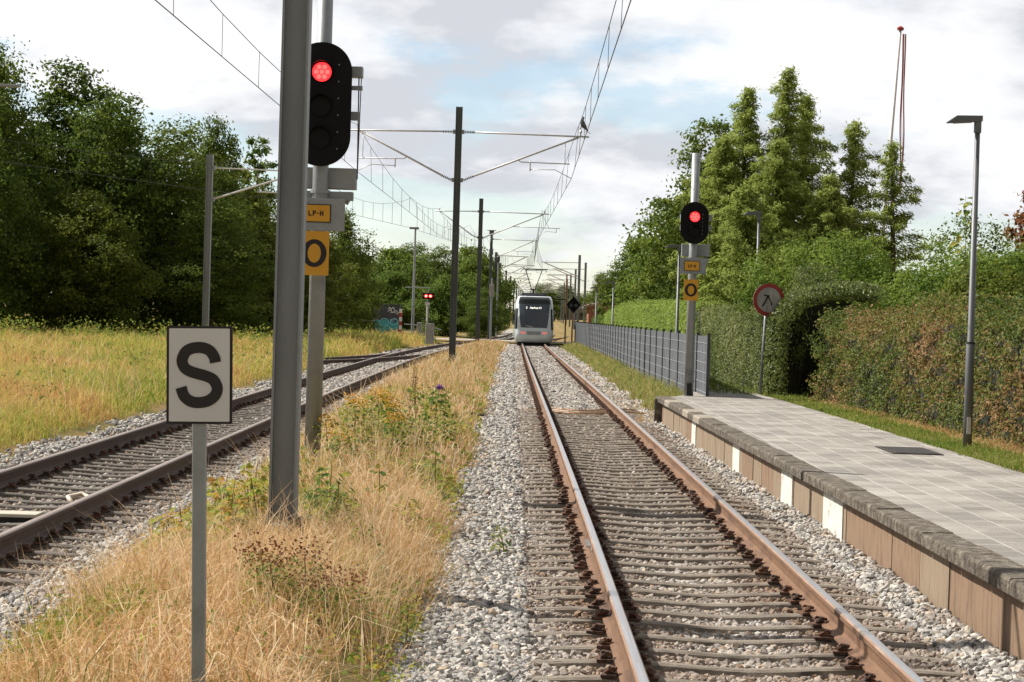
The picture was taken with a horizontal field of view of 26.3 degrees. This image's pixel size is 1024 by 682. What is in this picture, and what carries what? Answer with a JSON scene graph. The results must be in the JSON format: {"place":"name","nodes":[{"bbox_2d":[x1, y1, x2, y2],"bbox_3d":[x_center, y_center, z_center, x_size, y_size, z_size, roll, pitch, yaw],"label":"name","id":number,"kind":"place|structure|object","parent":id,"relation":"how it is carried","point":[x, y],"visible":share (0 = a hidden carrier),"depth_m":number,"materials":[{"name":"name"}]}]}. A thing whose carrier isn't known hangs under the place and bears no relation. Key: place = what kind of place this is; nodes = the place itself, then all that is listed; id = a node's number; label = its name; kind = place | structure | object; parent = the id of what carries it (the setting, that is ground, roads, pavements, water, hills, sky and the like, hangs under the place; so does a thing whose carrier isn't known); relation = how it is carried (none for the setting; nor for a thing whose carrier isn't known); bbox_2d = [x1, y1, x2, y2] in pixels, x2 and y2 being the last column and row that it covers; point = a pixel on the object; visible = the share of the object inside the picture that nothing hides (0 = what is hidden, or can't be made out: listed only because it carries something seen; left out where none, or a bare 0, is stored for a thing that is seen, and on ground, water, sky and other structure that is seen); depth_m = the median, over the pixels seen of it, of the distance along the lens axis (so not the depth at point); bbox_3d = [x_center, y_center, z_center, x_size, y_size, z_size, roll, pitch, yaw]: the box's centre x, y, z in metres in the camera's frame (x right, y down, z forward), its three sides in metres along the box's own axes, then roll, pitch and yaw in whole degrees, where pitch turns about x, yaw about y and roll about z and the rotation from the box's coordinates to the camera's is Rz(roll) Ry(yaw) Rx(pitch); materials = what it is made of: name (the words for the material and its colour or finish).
{"place":"outdoors","nodes":[
{"label":"outdoors","id":0,"kind":"place"},
{"bbox_2d":[0,320,442,450],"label":"meadow grass","id":1,"kind":"structure","parent":0,"point":[88,406],"depth_m":52.05,"materials":[{"name":"plant"}]},
{"bbox_2d":[0,303,1023,681],"bbox_3d":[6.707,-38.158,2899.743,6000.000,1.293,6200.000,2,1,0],"label":"ground","id":2,"kind":"structure","parent":0,"point":[340,659],"depth_m":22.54,"materials":[{"name":"beige plant"}]},
{"bbox_2d":[0,125,56,329],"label":"broadleaf tree","id":3,"kind":"object","parent":2,"relation":"on","point":[12,201],"visible":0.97,"depth_m":100.67,"materials":[{"name":"green plant"}]},
{"bbox_2d":[0,34,68,328],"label":"broadleaf tree","id":4,"kind":"object","parent":2,"relation":"on","point":[31,187],"visible":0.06,"depth_m":112.07,"materials":[{"name":"green plant"}]},
{"bbox_2d":[0,37,76,325],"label":"broadleaf tree","id":5,"kind":"object","parent":2,"relation":"on","point":[7,127],"visible":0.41,"depth_m":106.34,"materials":[{"name":"green plant"}]},
{"bbox_2d":[6,54,143,325],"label":"broadleaf tree","id":6,"kind":"object","parent":2,"relation":"on","point":[53,100],"visible":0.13,"depth_m":112.96,"materials":[{"name":"green plant"}]},
{"bbox_2d":[20,183,169,332],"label":"broadleaf tree","id":7,"kind":"object","parent":2,"relation":"on","point":[119,259],"visible":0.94,"depth_m":102.76,"materials":[{"name":"green plant"}]},
{"bbox_2d":[23,91,202,328],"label":"broadleaf tree","id":8,"kind":"object","parent":2,"relation":"on","point":[127,164],"visible":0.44,"depth_m":108.51,"materials":[{"name":"green plant"}]},
{"bbox_2d":[73,113,268,330],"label":"broadleaf tree","id":9,"kind":"object","parent":2,"relation":"on","point":[174,150],"visible":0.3,"depth_m":110.66,"materials":[{"name":"green plant"}]},
{"bbox_2d":[0,330,374,417],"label":"meadow weeds","id":10,"kind":"object","parent":2,"relation":"on","point":[55,387],"visible":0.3,"depth_m":50.70,"materials":[{"name":"green plant"}]},
{"bbox_2d":[0,311,377,351],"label":"tall weeds","id":11,"kind":"object","parent":2,"relation":"on","point":[71,329],"visible":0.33,"depth_m":93.13,"materials":[{"name":"green plant"}]},
{"bbox_2d":[0,322,392,423],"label":"tall straw","id":12,"kind":"object","parent":2,"relation":"on","point":[88,362],"visible":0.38,"depth_m":49.24,"materials":[{"name":"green plant"}]},
{"bbox_2d":[166,326,232,681],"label":"stop board","id":13,"kind":"object","parent":2,"relation":"on","point":[199,385],"visible":1,"depth_m":9.99,"materials":[{"name":"metal"}]},
{"bbox_2d":[130,197,275,338],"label":"broadleaf tree","id":14,"kind":"object","parent":2,"relation":"on","point":[242,295],"visible":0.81,"depth_m":107.27,"materials":[{"name":"green plant"}]},
{"bbox_2d":[151,145,276,330],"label":"broadleaf tree","id":15,"kind":"object","parent":2,"relation":"on","point":[263,220],"visible":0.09,"depth_m":119.62,"materials":[{"name":"green plant"}]},
{"bbox_2d":[176,111,261,329],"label":"broadleaf tree","id":16,"kind":"object","parent":2,"relation":"on","point":[211,149],"visible":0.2,"depth_m":115.58,"materials":[{"name":"green plant"}]},
{"bbox_2d":[211,498,259,551],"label":"wild plant","id":17,"kind":"object","parent":2,"relation":"on","point":[241,505],"visible":0.38,"depth_m":15.58,"materials":[{"name":"green plant"}]},
{"bbox_2d":[202,155,277,325],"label":"catenary mast","id":18,"kind":"object","parent":2,"relation":"on","point":[209,197],"visible":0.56,"depth_m":91.94,"materials":[{"name":"grey metal"}]},
{"bbox_2d":[0,139,506,267],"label":"overhead line","id":19,"kind":"object","parent":18,"relation":"hanging from","point":[238,194],"visible":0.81,"depth_m":84.14,"materials":[{"name":"metal"}]},
{"bbox_2d":[0,356,493,681],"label":"ground weeds","id":20,"kind":"object","parent":2,"relation":"on","point":[377,666],"visible":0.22,"depth_m":14.11,"materials":[{"name":"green plant"}]},
{"bbox_2d":[232,478,268,529],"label":"wild plant","id":21,"kind":"object","parent":2,"relation":"on","point":[258,491],"visible":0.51,"depth_m":16.34,"materials":[{"name":"green plant"}]},
{"bbox_2d":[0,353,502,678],"bbox_3d":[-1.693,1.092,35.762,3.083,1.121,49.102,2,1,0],"label":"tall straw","id":22,"kind":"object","parent":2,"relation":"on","point":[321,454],"visible":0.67,"depth_m":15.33,"materials":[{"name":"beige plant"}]},
{"bbox_2d":[2,335,509,522],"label":"ballast bed","id":23,"kind":"object","parent":2,"relation":"on","point":[262,385],"visible":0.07,"depth_m":34.51,"materials":[{"name":"grey gravel"}]},
{"bbox_2d":[0,348,444,661],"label":"ballast stones","id":24,"kind":"object","parent":23,"relation":"on","point":[43,448],"visible":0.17,"depth_m":22.25,"materials":[{"name":"grey gravel"}]},
{"bbox_2d":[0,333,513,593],"bbox_3d":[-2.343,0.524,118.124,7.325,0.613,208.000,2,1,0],"label":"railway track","id":25,"kind":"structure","parent":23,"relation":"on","point":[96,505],"depth_m":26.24,"materials":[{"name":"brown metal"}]},
{"bbox_2d":[0,510,43,521],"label":"balise","id":26,"kind":"object","parent":25,"relation":"on","point":[14,516],"visible":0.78,"depth_m":20.81,"materials":[{"name":"plastic"}]},
{"bbox_2d":[233,343,469,403],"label":"ballast stones","id":27,"kind":"object","parent":23,"relation":"on","point":[332,382],"visible":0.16,"depth_m":66.68,"materials":[{"name":"grey gravel"}]},
{"bbox_2d":[304,353,421,365],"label":"railway track","id":28,"kind":"structure","parent":23,"relation":"on","point":[344,359],"depth_m":88.69,"materials":[{"name":"brown metal"}]},
{"bbox_2d":[10,466,504,660],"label":"long dry grass","id":29,"kind":"structure","parent":2,"relation":"on","point":[231,559],"depth_m":14.39,"materials":[{"name":"beige plant"}]},
{"bbox_2d":[237,134,277,272],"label":"broadleaf tree","id":30,"kind":"object","parent":2,"relation":"on","point":[259,152],"visible":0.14,"depth_m":125.80,"materials":[{"name":"green plant"}]},
{"bbox_2d":[233,531,296,608],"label":"faded flower","id":31,"kind":"object","parent":2,"relation":"on","point":[261,553],"visible":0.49,"depth_m":13.12,"materials":[{"name":"brown plant"}]},
{"bbox_2d":[242,540,314,620],"bbox_3d":[-1.354,1.399,12.634,0.475,0.509,0.469,2,1,-11],"label":"faded flower","id":32,"kind":"object","parent":2,"relation":"on","point":[267,570],"visible":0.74,"depth_m":12.59,"materials":[{"name":"brown plant"}]},
{"bbox_2d":[255,0,312,549],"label":"catenary mast","id":33,"kind":"object","parent":2,"relation":"on","point":[290,236],"visible":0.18,"depth_m":15.98,"materials":[{"name":"grey metal"}]},
{"bbox_2d":[243,238,345,335],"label":"broadleaf tree","id":34,"kind":"object","parent":2,"relation":"on","point":[331,290],"visible":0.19,"depth_m":117.57,"materials":[{"name":"green plant"}]},
{"bbox_2d":[274,534,342,615],"bbox_3d":[-1.230,1.413,13.060,0.478,0.528,0.459,2,1,5],"label":"faded flower","id":35,"kind":"object","parent":2,"relation":"on","point":[311,559],"visible":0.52,"depth_m":13.03,"materials":[{"name":"brown plant"}]},
{"bbox_2d":[261,224,369,334],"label":"broadleaf tree","id":36,"kind":"object","parent":2,"relation":"on","point":[333,268],"visible":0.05,"depth_m":127.14,"materials":[{"name":"green plant"}]},
{"bbox_2d":[283,564,353,641],"bbox_3d":[-1.109,1.495,12.530,0.432,0.453,0.487,2,1,-9],"label":"faded flower","id":37,"kind":"object","parent":2,"relation":"on","point":[320,592],"visible":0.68,"depth_m":12.52,"materials":[{"name":"brown plant"}]},
{"bbox_2d":[298,490,343,529],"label":"wild seedling","id":38,"kind":"object","parent":2,"relation":"on","point":[309,497],"visible":0.38,"depth_m":16.61,"materials":[{"name":"green plant"}]},
{"bbox_2d":[300,465,355,523],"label":"wild seedling","id":39,"kind":"object","parent":2,"relation":"on","point":[318,477],"visible":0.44,"depth_m":17.95,"materials":[{"name":"green plant"}]},
{"bbox_2d":[304,0,363,465],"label":"railway signal","id":40,"kind":"object","parent":2,"relation":"on","point":[333,73],"visible":0.82,"depth_m":24.84,"materials":[{"name":"metal"}]},
{"bbox_2d":[311,422,359,470],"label":"flowering weed","id":41,"kind":"object","parent":2,"relation":"on","point":[349,441],"visible":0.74,"depth_m":23.59,"materials":[{"name":"green plant"}]},
{"bbox_2d":[309,560,372,635],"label":"faded flower","id":42,"kind":"object","parent":2,"relation":"on","point":[355,591],"visible":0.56,"depth_m":12.92,"materials":[{"name":"brown plant"}]},
{"bbox_2d":[332,394,377,445],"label":"wild plant","id":43,"kind":"object","parent":2,"relation":"on","point":[357,417],"visible":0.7,"depth_m":26.55,"materials":[{"name":"green plant"}]},
{"bbox_2d":[325,207,390,332],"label":"broadleaf tree","id":44,"kind":"object","parent":2,"relation":"on","point":[354,248],"visible":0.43,"depth_m":149.48,"materials":[{"name":"green plant"}]},
{"bbox_2d":[359,387,399,444],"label":"wild plant","id":45,"kind":"object","parent":2,"relation":"on","point":[376,404],"visible":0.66,"depth_m":27.71,"materials":[{"name":"green plant"}]},
{"bbox_2d":[373,304,401,333],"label":"relay hut","id":46,"kind":"object","parent":2,"relation":"on","point":[390,314],"visible":0.84,"depth_m":170.01,"materials":[{"name":"grey metal"}]},
{"bbox_2d":[372,408,412,456],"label":"flowering weed","id":47,"kind":"object","parent":2,"relation":"on","point":[393,426],"visible":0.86,"depth_m":26.00,"materials":[{"name":"green plant"}]},
{"bbox_2d":[363,266,425,329],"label":"broadleaf tree","id":48,"kind":"object","parent":2,"relation":"on","point":[398,292],"visible":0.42,"depth_m":188.60,"materials":[{"name":"green plant"}]},
{"bbox_2d":[366,241,440,329],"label":"broadleaf tree","id":49,"kind":"object","parent":2,"relation":"on","point":[392,258],"visible":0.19,"depth_m":216.92,"materials":[{"name":"green plant"}]},
{"bbox_2d":[360,339,508,409],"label":"dry grass","id":50,"kind":"structure","parent":2,"relation":"on","point":[485,352],"depth_m":64.83,"materials":[{"name":"beige plant"}]},
{"bbox_2d":[419,384,456,438],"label":"wild plant","id":51,"kind":"object","parent":2,"relation":"on","point":[444,395],"visible":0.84,"depth_m":30.48,"materials":[{"name":"green plant"}]},
{"bbox_2d":[413,243,468,309],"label":"broadleaf tree","id":52,"kind":"object","parent":2,"relation":"on","point":[436,266],"visible":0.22,"depth_m":225.08,"materials":[{"name":"green plant"}]},
{"bbox_2d":[404,270,482,336],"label":"broadleaf tree","id":53,"kind":"object","parent":2,"relation":"on","point":[439,314],"visible":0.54,"depth_m":180.72,"materials":[{"name":"green plant"}]},
{"bbox_2d":[351,106,588,361],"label":"catenary mast","id":54,"kind":"object","parent":2,"relation":"on","point":[458,132],"visible":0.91,"depth_m":65.92,"materials":[{"name":"metal"}]},
{"bbox_2d":[155,0,520,274],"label":"overhead line","id":55,"kind":"object","parent":54,"relation":"hanging from","point":[279,105],"visible":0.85,"depth_m":41.66,"materials":[{"name":"metal"}]},
{"bbox_2d":[523,0,630,280],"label":"overhead line","id":56,"kind":"object","parent":54,"relation":"hanging from","point":[536,245],"visible":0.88,"depth_m":50.75,"materials":[{"name":"metal"}]},
{"bbox_2d":[434,240,523,324],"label":"broadleaf tree","id":57,"kind":"object","parent":2,"relation":"on","point":[465,251],"visible":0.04,"depth_m":239.60,"materials":[{"name":"green plant"}]},
{"bbox_2d":[445,248,520,334],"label":"broadleaf tree","id":58,"kind":"object","parent":2,"relation":"on","point":[470,266],"visible":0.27,"depth_m":204.41,"materials":[{"name":"green plant"}]},
{"bbox_2d":[456,286,512,338],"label":"broadleaf tree","id":59,"kind":"object","parent":2,"relation":"on","point":[471,313],"visible":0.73,"depth_m":177.49,"materials":[{"name":"green plant"}]},
{"bbox_2d":[435,198,559,340],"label":"catenary mast","id":60,"kind":"object","parent":2,"relation":"on","point":[480,211],"visible":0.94,"depth_m":117.92,"materials":[{"name":"metal"}]},
{"bbox_2d":[512,282,568,319],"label":"broadleaf tree","id":61,"kind":"object","parent":2,"relation":"on","point":[556,303],"visible":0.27,"depth_m":518.26,"materials":[{"name":"green plant"}]},
{"bbox_2d":[590,235,647,315],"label":"broadleaf tree","id":62,"kind":"object","parent":2,"relation":"on","point":[621,267],"visible":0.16,"depth_m":149.31,"materials":[{"name":"green plant"}]},
{"bbox_2d":[574,321,710,395],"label":"platform fence","id":63,"kind":"object","parent":2,"relation":"on","point":[658,354],"visible":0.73,"depth_m":60.42,"materials":[{"name":"metal"}]},
{"bbox_2d":[599,194,687,323],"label":"broadleaf tree","id":64,"kind":"object","parent":2,"relation":"on","point":[622,289],"visible":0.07,"depth_m":106.75,"materials":[{"name":"green plant"}]},
{"bbox_2d":[603,297,733,335],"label":"hedge","id":65,"kind":"object","parent":2,"relation":"on","point":[661,315],"visible":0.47,"depth_m":73.49,"materials":[{"name":"green plant"}]},
{"bbox_2d":[631,114,770,307],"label":"broadleaf tree","id":66,"kind":"object","parent":2,"relation":"on","point":[668,235],"visible":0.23,"depth_m":83.75,"materials":[{"name":"green plant"}]},
{"bbox_2d":[384,329,1023,681],"bbox_3d":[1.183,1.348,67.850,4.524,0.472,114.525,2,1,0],"label":"ballast stones","id":67,"kind":"object","parent":2,"relation":"on","point":[499,643],"visible":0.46,"depth_m":16.69,"materials":[{"name":"grey gravel"}]},
{"bbox_2d":[501,344,641,410],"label":"ballast stones","id":68,"kind":"object","parent":67,"relation":"on","point":[568,395],"visible":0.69,"depth_m":64.30,"materials":[{"name":"grey gravel"}]},
{"bbox_2d":[513,333,961,681],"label":"railway track","id":69,"kind":"structure","parent":67,"relation":"on","point":[866,653],"depth_m":18.51,"materials":[{"name":"metal"}]},
{"bbox_2d":[513,268,554,345],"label":"tram","id":70,"kind":"object","parent":69,"relation":"on","point":[533,318],"visible":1,"depth_m":147.35,"materials":[{"name":"paint"}]},
{"bbox_2d":[667,133,762,310],"bbox_3d":[5.929,-2.279,61.962,3.111,7.158,3.072,2,1,25],"label":"feathery conifer","id":71,"kind":"object","parent":2,"relation":"on","point":[720,157],"visible":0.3,"depth_m":61.73,"materials":[{"name":"green plant"}]},
{"bbox_2d":[697,85,794,310],"bbox_3d":[6.557,-3.012,62.415,3.150,8.647,3.044,2,1,17],"label":"feathery conifer","id":72,"kind":"object","parent":2,"relation":"on","point":[747,126],"visible":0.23,"depth_m":62.16,"materials":[{"name":"green plant"}]},
{"bbox_2d":[696,181,800,312],"bbox_3d":[6.228,-1.456,58.490,2.812,5.629,3.158,2,1,1],"label":"feathery conifer","id":73,"kind":"object","parent":2,"relation":"on","point":[742,233],"visible":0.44,"depth_m":58.25,"materials":[{"name":"green plant"}]},
{"bbox_2d":[697,302,806,392],"bbox_3d":[5.476,0.086,52.087,1.357,2.117,9.885,2,1,-3],"label":"hedge","id":74,"kind":"object","parent":2,"relation":"on","point":[736,346],"visible":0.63,"depth_m":50.44,"materials":[{"name":"green plant"}]},
{"bbox_2d":[753,283,784,394],"bbox_3d":[5.404,0.015,46.490,0.700,2.471,0.077,2,1,-12],"label":"round sign","id":75,"kind":"object","parent":2,"relation":"on","point":[764,296],"visible":0.94,"depth_m":46.45,"materials":[{"name":"metal"}]},
{"bbox_2d":[719,136,821,300],"bbox_3d":[7.226,-2.144,60.538,3.122,7.006,3.163,2,1,28],"label":"feathery conifer","id":76,"kind":"object","parent":2,"relation":"on","point":[775,166],"visible":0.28,"depth_m":60.31,"materials":[{"name":"green plant"}]},
{"bbox_2d":[740,64,839,251],"bbox_3d":[7.572,-3.227,62.095,2.960,9.147,2.847,2,1,-14],"label":"feathery conifer","id":77,"kind":"object","parent":2,"relation":"on","point":[784,110],"visible":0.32,"depth_m":61.82,"materials":[{"name":"green plant"}]},
{"bbox_2d":[760,92,838,247],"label":"feathery conifer","id":78,"kind":"object","parent":2,"relation":"on","point":[809,113],"visible":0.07,"depth_m":62.69,"materials":[{"name":"green plant"}]},
{"bbox_2d":[734,224,868,305],"bbox_3d":[7.473,-0.752,54.571,3.453,4.406,3.896,2,1,38],"label":"shrub","id":79,"kind":"object","parent":2,"relation":"on","point":[778,251],"visible":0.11,"depth_m":54.09,"materials":[{"name":"green plant"}]},
{"bbox_2d":[726,223,903,317],"bbox_3d":[6.924,-0.684,49.443,4.242,3.917,3.789,2,1,0],"label":"shrub","id":80,"kind":"object","parent":2,"relation":"on","point":[869,273],"visible":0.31,"depth_m":49.01,"materials":[{"name":"green plant"}]},
{"bbox_2d":[762,280,887,395],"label":"hedge arch","id":81,"kind":"structure","parent":2,"relation":"on","point":[820,297],"depth_m":45.88,"materials":[{"name":"green plant"}]},
{"bbox_2d":[771,252,851,394],"bbox_3d":[6.235,-0.309,46.623,1.761,3.186,1.339,1,1,-26],"label":"ivy","id":82,"kind":"object","parent":81,"relation":"attached to","point":[793,383],"visible":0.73,"depth_m":46.33,"materials":[{"name":"green plant"}]},
{"bbox_2d":[775,173,883,293],"bbox_3d":[8.591,-1.595,59.995,3.056,6.006,2.927,2,1,-11],"label":"feathery conifer","id":83,"kind":"object","parent":2,"relation":"on","point":[832,207],"visible":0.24,"depth_m":59.65,"materials":[{"name":"green plant"}]},
{"bbox_2d":[654,382,1023,659],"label":"railway platform","id":84,"kind":"structure","parent":2,"relation":"on","point":[942,528],"depth_m":21.53,"materials":[{"name":"concrete"}]},
{"bbox_2d":[680,153,712,395],"bbox_3d":[3.660,-1.281,43.939,0.652,4.955,0.598,2,1,0],"label":"railway signal","id":85,"kind":"object","parent":84,"relation":"on","point":[696,218],"visible":0.99,"depth_m":43.86,"materials":[{"name":"metal"}]},
{"bbox_2d":[818,118,902,284],"bbox_3d":[9.511,-2.452,61.891,3.142,7.720,3.034,2,1,28],"label":"feathery conifer","id":86,"kind":"object","parent":2,"relation":"on","point":[855,160],"visible":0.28,"depth_m":61.70,"materials":[{"name":"green plant"}]},
{"bbox_2d":[845,139,934,300],"bbox_3d":[10.374,-2.083,60.503,2.862,7.074,2.682,2,1,-11],"label":"feathery conifer","id":87,"kind":"object","parent":2,"relation":"on","point":[894,191],"visible":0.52,"depth_m":60.49,"materials":[{"name":"green plant"}]},
{"bbox_2d":[878,26,903,263],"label":"flagpole","id":88,"kind":"object","parent":2,"relation":"on","point":[900,28],"visible":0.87,"depth_m":74.82,"materials":[{"name":"white metal"}]},
{"bbox_2d":[899,34,905,193],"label":"pennant","id":89,"kind":"object","parent":88,"relation":"hanging from","point":[903,67],"visible":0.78,"depth_m":74.79,"materials":[{"name":"fabric"}]},
{"bbox_2d":[836,251,979,326],"bbox_3d":[8.467,-0.280,46.614,3.260,3.280,3.206,2,1,28],"label":"shrub","id":90,"kind":"object","parent":2,"relation":"on","point":[894,302],"visible":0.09,"depth_m":46.12,"materials":[{"name":"green plant"}]},
{"bbox_2d":[803,286,1023,450],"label":"hedge","id":91,"kind":"object","parent":2,"relation":"on","point":[900,362],"visible":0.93,"depth_m":34.69,"materials":[{"name":"green plant"}]},
{"bbox_2d":[948,197,981,282],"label":"climbing shoot","id":92,"kind":"object","parent":91,"relation":"attached to","point":[959,237],"visible":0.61,"depth_m":40.43,"materials":[{"name":"green plant"}]},
{"bbox_2d":[895,233,1023,314],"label":"shrub","id":93,"kind":"object","parent":2,"relation":"on","point":[987,264],"visible":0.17,"depth_m":43.42,"materials":[{"name":"green plant"}]},
{"bbox_2d":[946,115,982,447],"bbox_3d":[5.883,-0.680,28.876,0.467,4.575,0.128,2,1,0],"label":"street lamp","id":94,"kind":"object","parent":2,"relation":"on","point":[977,120],"visible":0.99,"depth_m":28.84,"materials":[{"name":"metal"}]},
{"bbox_2d":[914,205,1023,294],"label":"shrub","id":95,"kind":"object","parent":2,"relation":"on","point":[994,247],"visible":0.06,"depth_m":50.27,"materials":[{"name":"green plant"}]},
{"bbox_2d":[933,256,1023,319],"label":"shrub","id":96,"kind":"object","parent":2,"relation":"on","point":[1015,284],"visible":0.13,"depth_m":38.23,"materials":[{"name":"green plant"}]},
{"bbox_2d":[1001,190,1023,250],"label":"broadleaf tree","id":97,"kind":"object","parent":2,"relation":"on","point":[1019,220],"visible":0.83,"depth_m":57.36,"materials":[{"name":"brown plant"}]},
{"bbox_2d":[0,0,1023,317],"label":"sky","id":98,"kind":"structure","parent":0,"point":[512,66],"materials":[{"name":"white"}]},
{"bbox_2d":[561,341,713,410],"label":"trackside grass","id":99,"kind":"structure","parent":0,"point":[648,388],"depth_m":64.01,"materials":[{"name":"green plant"}]},
{"bbox_2d":[709,379,809,396],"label":"path grass","id":100,"kind":"structure","parent":0,"point":[730,387],"depth_m":47.55,"materials":[{"name":"green plant"}]},
{"bbox_2d":[760,392,1023,472],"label":"verge grass","id":101,"kind":"structure","parent":0,"point":[934,439],"depth_m":31.47,"materials":[{"name":"green plant"}]},
{"bbox_2d":[810,398,1023,456],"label":"dead grass","id":102,"kind":"structure","parent":0,"point":[956,433],"depth_m":32.48,"materials":[{"name":"plant"}]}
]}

